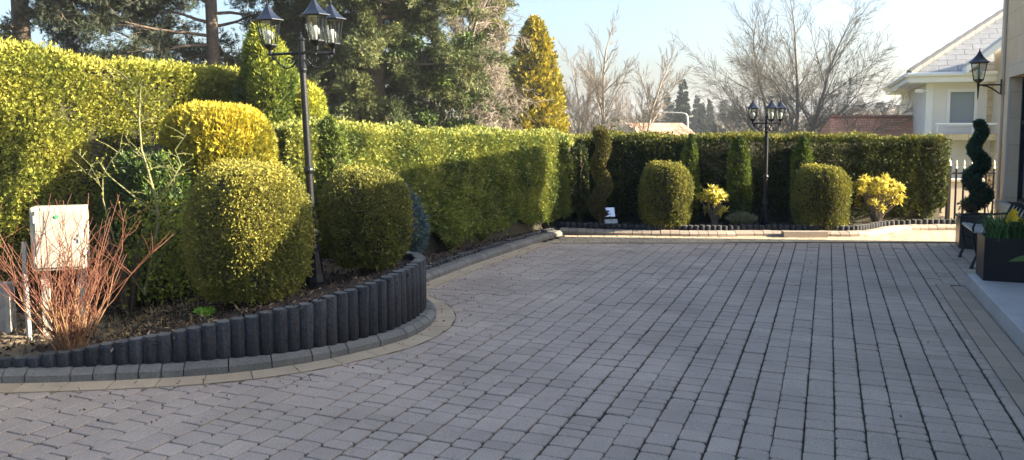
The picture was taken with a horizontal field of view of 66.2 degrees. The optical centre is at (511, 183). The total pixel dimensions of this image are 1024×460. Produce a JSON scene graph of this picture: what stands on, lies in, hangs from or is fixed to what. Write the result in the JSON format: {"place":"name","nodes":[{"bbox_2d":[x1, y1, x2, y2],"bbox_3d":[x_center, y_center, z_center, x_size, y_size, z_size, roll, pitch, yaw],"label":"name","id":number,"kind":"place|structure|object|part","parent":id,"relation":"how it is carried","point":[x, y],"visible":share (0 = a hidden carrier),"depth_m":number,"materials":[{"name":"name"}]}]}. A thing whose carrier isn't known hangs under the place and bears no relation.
{"place":"outdoors","nodes":[
{"label":"outdoors","id":0,"kind":"place"},
{"bbox_2d":[0,250,410,357],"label":"raised soil bed","id":1,"kind":"object","parent":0,"point":[235,313],"visible":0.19,"depth_m":5.83,"materials":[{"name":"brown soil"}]},
{"bbox_2d":[0,226,10,278],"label":"dogwood shrub","id":2,"kind":"object","parent":1,"relation":"on","point":[1,273],"visible":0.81,"depth_m":5.56,"materials":[{"name":"brown plant"}]},
{"bbox_2d":[0,281,16,332],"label":"wooden post","id":3,"kind":"object","parent":1,"relation":"on","point":[8,322],"visible":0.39,"depth_m":5.56,"materials":[{"name":"wood"}]},
{"bbox_2d":[21,204,89,339],"bbox_3d":[-3.171,0.636,5.460,0.404,0.967,0.172,-1,4,-18],"label":"meter cabinet","id":4,"kind":"object","parent":1,"relation":"on","point":[34,212],"visible":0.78,"depth_m":5.39,"materials":[{"name":"painted metal"},{"name":"plastic"}]},
{"bbox_3d":[-3.107,0.378,5.388,0.290,0.395,0.012,-1,4,-18],"label":"door","id":5,"kind":"part","parent":4,"relation":"part of","materials":[{"name":"white plastic"}]},
{"bbox_2d":[0,191,169,351],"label":"dogwood shrub","id":6,"kind":"object","parent":1,"relation":"on","point":[79,330],"visible":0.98,"depth_m":4.99,"materials":[{"name":"brown plant"}]},
{"bbox_2d":[0,36,239,304],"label":"hedge","id":7,"kind":"object","parent":1,"relation":"on","point":[57,110],"visible":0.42,"depth_m":6.76,"materials":[{"name":"green plant"}]},
{"bbox_2d":[70,64,194,295],"bbox_3d":[-2.889,-0.018,5.970,0.926,1.764,0.349,0,4,0],"label":"bare sapling","id":8,"kind":"object","parent":1,"relation":"on","point":[147,168],"visible":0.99,"depth_m":5.97,"materials":[{"name":"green plant"}]},
{"bbox_2d":[94,142,199,301],"bbox_3d":[-2.974,0.322,6.650,0.952,1.348,1.008,0,4,0],"label":"leafy shrub","id":9,"kind":"object","parent":1,"relation":"on","point":[130,174],"visible":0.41,"depth_m":6.34,"materials":[{"name":"green plant"}]},
{"bbox_2d":[101,199,197,311],"bbox_3d":[-2.799,0.554,6.158,0.794,0.874,0.535,0,4,0],"label":"undergrowth shrub","id":10,"kind":"object","parent":1,"relation":"on","point":[128,300],"visible":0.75,"depth_m":6.08,"materials":[{"name":"green plant"}]},
{"bbox_2d":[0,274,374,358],"bbox_3d":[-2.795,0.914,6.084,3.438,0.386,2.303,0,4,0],"label":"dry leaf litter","id":11,"kind":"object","parent":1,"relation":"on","point":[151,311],"visible":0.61,"depth_m":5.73,"materials":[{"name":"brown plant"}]},
{"bbox_2d":[192,306,215,316],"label":"lime plant","id":12,"kind":"object","parent":1,"relation":"on","point":[200,309],"visible":0.92,"depth_m":5.53,"materials":[{"name":"green plant"}]},
{"bbox_2d":[157,100,280,273],"bbox_3d":[-2.577,0.058,6.975,1.059,1.629,1.074,0,4,0],"label":"clipped shrub","id":13,"kind":"object","parent":1,"relation":"on","point":[225,130],"visible":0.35,"depth_m":6.59,"materials":[{"name":"yellow plant"}]},
{"bbox_2d":[179,156,317,306],"bbox_3d":[-1.946,0.371,5.849,0.962,1.167,0.978,0,4,0],"label":"clipped shrub","id":14,"kind":"object","parent":1,"relation":"on","point":[247,224],"visible":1,"depth_m":5.53,"materials":[{"name":"green plant"}]},
{"bbox_2d":[228,22,300,125],"bbox_3d":[-2.526,-0.430,7.908,0.935,2.460,0.952,0,4,0],"label":"columnar conifer","id":15,"kind":"object","parent":1,"relation":"on","point":[264,82],"visible":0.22,"depth_m":7.66,"materials":[{"name":"green plant"}]},
{"bbox_2d":[253,0,345,285],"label":"lamp post","id":16,"kind":"object","parent":1,"relation":"on","point":[314,9],"visible":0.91,"depth_m":5.99,"materials":[{"name":"black metal"}]},
{"bbox_2d":[282,79,331,122],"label":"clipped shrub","id":17,"kind":"object","parent":1,"relation":"on","point":[317,102],"visible":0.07,"depth_m":7.86,"materials":[{"name":"yellow plant"}]},
{"bbox_2d":[311,114,351,259],"bbox_3d":[-1.775,0.066,7.655,0.472,1.504,0.458,0,4,0],"label":"columnar conifer","id":18,"kind":"object","parent":1,"relation":"on","point":[333,147],"visible":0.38,"depth_m":7.50,"materials":[{"name":"green plant"}]},
{"bbox_2d":[316,161,417,275],"bbox_3d":[-1.187,0.302,6.465,0.813,0.970,0.806,0,4,0],"label":"clipped shrub","id":19,"kind":"object","parent":1,"relation":"on","point":[365,215],"visible":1,"depth_m":6.21,"materials":[{"name":"green plant"}]},
{"bbox_2d":[0,0,1003,120],"label":"sky","id":20,"kind":"structure","parent":0,"point":[924,27],"materials":[{"name":"blue"}]},
{"bbox_2d":[0,226,1023,459],"bbox_3d":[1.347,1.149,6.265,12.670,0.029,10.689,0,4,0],"label":"driveway","id":21,"kind":"structure","parent":0,"point":[22,415],"depth_m":4.88,"materials":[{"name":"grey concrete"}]},
{"bbox_2d":[0,251,425,371],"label":"log edging","id":22,"kind":"object","parent":21,"relation":"on","point":[385,304],"visible":0.68,"depth_m":5.23,"materials":[{"name":"grey concrete"}]},
{"bbox_2d":[267,112,582,257],"bbox_3d":[-0.796,-0.029,10.066,1.142,1.743,6.416,3,5,31],"label":"hedge","id":23,"kind":"object","parent":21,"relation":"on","point":[474,184],"visible":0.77,"depth_m":9.70,"materials":[{"name":"green plant"}]},
{"bbox_2d":[0,224,955,382],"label":"kerb","id":24,"kind":"structure","parent":21,"relation":"on","point":[424,320],"depth_m":5.53,"materials":[{"name":"grey concrete"}]},
{"bbox_2d":[426,227,555,269],"bbox_3d":[-0.297,0.827,9.667,0.135,0.129,4.251,2,5,25],"label":"log edging","id":25,"kind":"object","parent":21,"relation":"on","point":[454,257],"visible":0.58,"depth_m":9.55,"materials":[{"name":"grey concrete"}]},
{"bbox_2d":[4,238,979,435],"bbox_3d":[-0.649,1.056,7.256,11.832,0.056,8.304,0,4,0],"label":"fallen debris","id":26,"kind":"object","parent":21,"relation":"on","point":[383,346],"visible":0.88,"depth_m":5.54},
{"bbox_2d":[945,159,995,219],"bbox_3d":[7.595,0.152,12.345,1.530,1.120,0.060,0,4,0],"label":"railing","id":27,"kind":"object","parent":21,"relation":"on","point":[947,208],"visible":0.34,"depth_m":12.32,"materials":[{"name":"metal"}]},
{"bbox_2d":[955,213,989,247],"bbox_3d":[6.070,0.617,10.354,0.370,0.425,0.370,2,5,22],"label":"square pot","id":28,"kind":"object","parent":21,"relation":"on","point":[967,232],"visible":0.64,"depth_m":10.24,"materials":[{"name":"grey metal"}]},
{"bbox_2d":[957,118,994,214],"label":"spiral topiary","id":29,"kind":"object","parent":28,"relation":"on","point":[981,195],"visible":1,"depth_m":10.23,"materials":[{"name":"green plant"}]},
{"bbox_2d":[982,152,995,215],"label":"twiggy rose","id":30,"kind":"object","parent":21,"relation":"on","point":[989,181],"visible":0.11,"depth_m":12.85,"materials":[{"name":"brown plant"}]},
{"bbox_2d":[958,201,1023,268],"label":"garden bench","id":31,"kind":"object","parent":21,"relation":"on","point":[974,228],"visible":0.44,"depth_m":9.26,"materials":[{"name":"black paint"}]},
{"bbox_2d":[967,273,1023,352],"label":"porch step","id":32,"kind":"object","parent":21,"relation":"on","point":[1002,303],"visible":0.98,"depth_m":6.66,"materials":[{"name":"concrete"}]},
{"bbox_2d":[976,233,1023,282],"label":"black planter","id":33,"kind":"object","parent":32,"relation":"on","point":[994,256],"visible":1,"depth_m":7.41,"materials":[{"name":"black plastic"}]},
{"bbox_2d":[973,210,1022,237],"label":"strap leaf clump","id":34,"kind":"object","parent":33,"relation":"on","point":[987,231],"visible":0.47,"depth_m":7.57,"materials":[{"name":"green plant"}]},
{"bbox_2d":[980,208,1023,241],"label":"daffodil clump","id":35,"kind":"object","parent":33,"relation":"on","point":[1010,230],"visible":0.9,"depth_m":7.41,"materials":[{"name":"green plant"}]},
{"bbox_2d":[1010,255,1023,261],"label":"leafy plant","id":36,"kind":"object","parent":32,"relation":"on","point":[1020,258],"visible":1,"depth_m":5.67,"materials":[{"name":"green plant"}]},
{"bbox_2d":[0,230,1023,414],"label":"border paving","id":37,"kind":"structure","parent":0,"point":[1002,353],"depth_m":6.06,"materials":[{"name":"stone"},{"name":"concrete"}]},
{"bbox_2d":[560,219,955,234],"bbox_3d":[3.956,0.660,11.680,6.453,0.167,0.727,0,4,-4],"label":"log edging","id":38,"kind":"object","parent":37,"relation":"on","point":[873,225],"visible":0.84,"depth_m":11.46,"materials":[{"name":"grey concrete"}]},
{"bbox_2d":[615,123,694,140],"bbox_3d":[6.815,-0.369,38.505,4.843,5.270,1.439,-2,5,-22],"label":"gabled house","id":39,"kind":"structure","parent":0,"point":[658,127],"depth_m":38.42,"materials":[{"name":"white tile"}]},
{"bbox_2d":[424,216,951,268],"bbox_3d":[2.142,0.686,11.284,10.514,0.044,3.445,-2,5,-29],"label":"soil bed","id":40,"kind":"object","parent":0,"point":[632,222],"visible":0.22,"depth_m":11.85,"materials":[{"name":"brown soil"}]},
{"bbox_2d":[406,184,431,253],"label":"blue spruce","id":41,"kind":"object","parent":40,"relation":"on","point":[422,225],"visible":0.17,"depth_m":7.41,"materials":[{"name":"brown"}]},
{"bbox_2d":[568,138,590,222],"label":"narrow yew","id":42,"kind":"object","parent":40,"relation":"on","point":[580,211],"visible":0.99,"depth_m":11.99,"materials":[{"name":"green plant"}]},
{"bbox_2d":[587,124,613,223],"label":"spiral topiary","id":43,"kind":"object","parent":40,"relation":"on","point":[601,191],"visible":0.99,"depth_m":11.66,"materials":[{"name":"green plant"}]},
{"bbox_2d":[604,207,617,224],"bbox_3d":[1.464,0.510,11.812,0.220,0.304,0.162,-1,4,-10],"label":"garden floodlight","id":44,"kind":"object","parent":40,"relation":"on","point":[611,213],"visible":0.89,"depth_m":11.79,"materials":[{"name":"silver metal"}]},
{"bbox_2d":[637,159,695,229],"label":"clipped shrub","id":45,"kind":"object","parent":40,"relation":"on","point":[666,192],"visible":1,"depth_m":11.42,"materials":[{"name":"green plant"}]},
{"bbox_2d":[679,133,701,223],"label":"columnar conifer","id":46,"kind":"object","parent":40,"relation":"on","point":[689,155],"visible":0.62,"depth_m":12.00,"materials":[{"name":"green plant"}]},
{"bbox_2d":[696,183,729,225],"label":"yellow bush","id":47,"kind":"object","parent":40,"relation":"on","point":[716,194],"visible":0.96,"depth_m":11.67,"materials":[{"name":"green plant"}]},
{"bbox_2d":[725,134,753,223],"bbox_3d":[3.491,-0.028,12.058,0.456,1.482,0.435,0,4,0],"label":"columnar conifer","id":48,"kind":"object","parent":40,"relation":"on","point":[738,158],"visible":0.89,"depth_m":11.95,"materials":[{"name":"green plant"}]},
{"bbox_2d":[723,210,758,225],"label":"lavender bush","id":49,"kind":"object","parent":40,"relation":"on","point":[740,218],"visible":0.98,"depth_m":11.60,"materials":[{"name":"green plant"}]},
{"bbox_2d":[572,129,953,222],"bbox_3d":[3.909,-0.124,12.637,6.056,1.553,1.137,0,4,0],"label":"hedge","id":50,"kind":"object","parent":40,"relation":"on","point":[914,164],"visible":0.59,"depth_m":12.26,"materials":[{"name":"green plant"}]},
{"bbox_2d":[747,99,786,225],"bbox_3d":[3.775,-0.284,11.575,0.613,1.943,0.396,0,4,0],"label":"lamp post","id":51,"kind":"object","parent":40,"relation":"on","point":[764,220],"visible":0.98,"depth_m":11.63,"materials":[{"name":"black metal"}]},
{"bbox_2d":[788,134,814,223],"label":"columnar conifer","id":52,"kind":"object","parent":40,"relation":"on","point":[802,150],"visible":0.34,"depth_m":12.03,"materials":[{"name":"green plant"}]},
{"bbox_2d":[788,162,854,230],"bbox_3d":[4.601,0.198,11.719,0.936,1.050,0.928,0,4,0],"label":"clipped shrub","id":53,"kind":"object","parent":40,"relation":"on","point":[821,191],"visible":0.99,"depth_m":11.41,"materials":[{"name":"green plant"}]},
{"bbox_2d":[853,172,906,221],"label":"yellow bush","id":54,"kind":"object","parent":40,"relation":"on","point":[876,188],"visible":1,"depth_m":11.95,"materials":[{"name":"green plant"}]},
{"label":"ground","id":55,"kind":"structure","parent":0,"visible":0},
{"bbox_2d":[0,0,204,59],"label":"pine tree","id":56,"kind":"object","parent":55,"relation":"on","point":[20,28],"visible":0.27,"depth_m":13.21,"materials":[{"name":"green plant"}]},
{"bbox_2d":[66,0,204,64],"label":"pine tree","id":57,"kind":"object","parent":55,"relation":"on","point":[188,7],"visible":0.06,"depth_m":18.12,"materials":[{"name":"green plant"}]},
{"bbox_2d":[12,0,351,66],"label":"pine tree","id":58,"kind":"object","parent":55,"relation":"on","point":[145,11],"visible":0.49,"depth_m":13.78,"materials":[{"name":"green plant"}]},
{"bbox_2d":[169,0,308,73],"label":"light green conifer","id":59,"kind":"object","parent":55,"relation":"on","point":[228,59],"visible":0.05,"depth_m":15.20,"materials":[{"name":"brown plant"}]},
{"bbox_2d":[275,0,437,115],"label":"old cedar","id":60,"kind":"object","parent":55,"relation":"on","point":[295,37],"visible":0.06,"depth_m":15.05,"materials":[{"name":"green plant"}]},
{"bbox_2d":[264,0,512,125],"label":"old cedar","id":61,"kind":"object","parent":55,"relation":"on","point":[360,87],"visible":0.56,"depth_m":14.23,"materials":[{"name":"green plant"}]},
{"bbox_2d":[380,28,491,129],"bbox_3d":[-1.546,-1.189,15.467,2.418,3.901,2.314,0,4,0],"label":"evergreen tree","id":62,"kind":"object","parent":55,"relation":"on","point":[424,114],"visible":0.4,"depth_m":15.02,"materials":[{"name":"green plant"}]},
{"bbox_2d":[439,0,508,119],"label":"bare tree","id":63,"kind":"object","parent":55,"relation":"on","point":[477,26],"visible":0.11,"depth_m":17.06,"materials":[{"name":"brown plant"}]},
{"bbox_2d":[403,0,548,132],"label":"weeping tree","id":64,"kind":"object","parent":55,"relation":"on","point":[474,111],"visible":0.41,"depth_m":15.68,"materials":[{"name":"brown plant"}]},
{"bbox_2d":[454,0,519,124],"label":"thin conifer","id":65,"kind":"object","parent":55,"relation":"on","point":[511,4],"visible":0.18,"depth_m":17.44,"materials":[{"name":"green plant"}]},
{"bbox_2d":[485,78,522,130],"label":"weeping tree","id":66,"kind":"object","parent":55,"relation":"on","point":[501,124],"visible":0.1,"depth_m":17.76,"materials":[{"name":"brown plant"}]},
{"bbox_2d":[496,14,571,134],"bbox_3d":[0.594,-1.832,20.930,2.477,5.374,2.489,0,4,0],"label":"gold cypress","id":67,"kind":"object","parent":55,"relation":"on","point":[535,69],"visible":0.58,"depth_m":20.38,"materials":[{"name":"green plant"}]},
{"bbox_2d":[558,39,624,135],"bbox_3d":[3.075,-2.083,35.870,3.768,9.280,2.305,-2,5,-21],"label":"bare tree","id":68,"kind":"object","parent":55,"relation":"on","point":[578,130],"visible":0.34,"depth_m":35.68,"materials":[{"name":"brown plant"}]},
{"bbox_2d":[565,0,638,132],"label":"bare tree","id":69,"kind":"object","parent":55,"relation":"on","point":[598,85],"visible":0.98,"depth_m":33.53,"materials":[{"name":"brown plant"}]},
{"bbox_2d":[610,119,620,130],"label":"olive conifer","id":70,"kind":"object","parent":55,"relation":"on","point":[617,120],"visible":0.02,"depth_m":29.91,"materials":[{"name":"green plant"}]},
{"bbox_2d":[641,110,649,122],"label":"distant fir","id":71,"kind":"object","parent":55,"relation":"on","point":[645,114],"visible":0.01,"depth_m":71.55,"materials":[{"name":"green plant"}]},
{"bbox_2d":[651,98,659,122],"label":"distant fir","id":72,"kind":"object","parent":55,"relation":"on","point":[657,121],"visible":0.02,"depth_m":77.50,"materials":[{"name":"green plant"}]},
{"bbox_2d":[619,34,693,140],"bbox_3d":[6.418,-2.237,36.037,3.087,9.581,3.095,0,4,0],"label":"bare tree","id":73,"kind":"object","parent":55,"relation":"on","point":[651,107],"visible":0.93,"depth_m":35.51,"materials":[{"name":"brown plant"}]},
{"bbox_2d":[660,91,670,122],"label":"distant fir","id":74,"kind":"object","parent":55,"relation":"on","point":[667,108],"visible":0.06,"depth_m":79.42,"materials":[{"name":"green plant"}]},
{"bbox_2d":[645,110,688,127],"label":"street lamp","id":75,"kind":"object","parent":55,"relation":"on","point":[676,112],"visible":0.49,"depth_m":44.79,"materials":[{"name":"grey metal"}]},
{"bbox_2d":[665,100,675,122],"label":"distant fir","id":76,"kind":"object","parent":55,"relation":"on","point":[671,107],"visible":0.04,"depth_m":69.58,"materials":[{"name":"green plant"}]},
{"bbox_2d":[671,79,692,128],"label":"distant fir","id":77,"kind":"object","parent":55,"relation":"on","point":[682,104],"visible":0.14,"depth_m":61.43,"materials":[{"name":"green plant"}]},
{"bbox_2d":[691,94,700,131],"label":"distant fir","id":78,"kind":"object","parent":55,"relation":"on","point":[696,106],"visible":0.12,"depth_m":81.42,"materials":[{"name":"green plant"}]},
{"bbox_2d":[694,102,708,133],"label":"distant fir","id":79,"kind":"object","parent":55,"relation":"on","point":[698,129],"visible":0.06,"depth_m":73.51,"materials":[{"name":"green plant"}]},
{"bbox_2d":[705,98,716,132],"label":"distant fir","id":80,"kind":"object","parent":55,"relation":"on","point":[711,117],"visible":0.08,"depth_m":83.41,"materials":[{"name":"green plant"}]},
{"bbox_2d":[716,99,731,125],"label":"distant fir","id":81,"kind":"object","parent":55,"relation":"on","point":[726,102],"visible":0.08,"depth_m":148.85,"materials":[{"name":"green plant"}]},
{"bbox_2d":[567,104,900,140],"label":"distant wood","id":82,"kind":"object","parent":55,"relation":"on","point":[572,126],"visible":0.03,"depth_m":93.44,"materials":[{"name":"brown plant"}]},
{"bbox_2d":[662,0,913,135],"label":"bare tree","id":83,"kind":"object","parent":55,"relation":"on","point":[782,95],"visible":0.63,"depth_m":29.73,"materials":[{"name":"grey plant"}]},
{"bbox_2d":[851,97,866,113],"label":"distant fir","id":84,"kind":"object","parent":55,"relation":"on","point":[862,102],"visible":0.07,"depth_m":148.81,"materials":[{"name":"green plant"}]},
{"bbox_2d":[818,115,912,136],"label":"tiled roof house","id":85,"kind":"structure","parent":55,"relation":"on","point":[830,125],"depth_m":27.72,"materials":[{"name":"tile"}]},
{"bbox_2d":[872,101,885,112],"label":"distant fir","id":86,"kind":"object","parent":55,"relation":"on","point":[880,107],"visible":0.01,"depth_m":148.87,"materials":[{"name":"green plant"}]},
{"bbox_2d":[883,9,1002,177],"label":"white house","id":87,"kind":"structure","parent":55,"relation":"on","point":[940,87],"depth_m":23.64,"materials":[{"name":"paint"}]},
{"bbox_2d":[946,89,977,125],"bbox_3d":[13.510,-2.289,23.586,0.811,1.121,0.150,2,5,22],"label":"window","id":88,"kind":"structure","parent":87,"relation":"in","point":[960,102],"depth_m":23.62,"materials":[{"name":"grey glass"}]},
{"bbox_2d":[939,178,993,218],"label":"garden wall","id":89,"kind":"structure","parent":55,"relation":"on","point":[959,192],"depth_m":14.16,"materials":[{"name":"paint"}]},
{"bbox_2d":[994,0,1023,224],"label":"stone house","id":90,"kind":"structure","parent":55,"relation":"on","point":[1009,183],"depth_m":10.11,"materials":[{"name":"stone"},{"name":"grey slate"},{"name":"pale stone"}]},
{"bbox_2d":[969,48,1001,99],"bbox_3d":[6.337,-1.480,10.561,0.402,0.697,0.248,0,4,0],"label":"wall lantern","id":91,"kind":"object","parent":90,"relation":"attached to","point":[979,58],"depth_m":10.51,"materials":[{"name":"black paint"}]},
{"bbox_2d":[1017,77,1023,202],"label":"window","id":92,"kind":"structure","parent":90,"relation":"in","point":[1020,186],"depth_m":10.02,"materials":[{"name":"black paint"}]}
]}

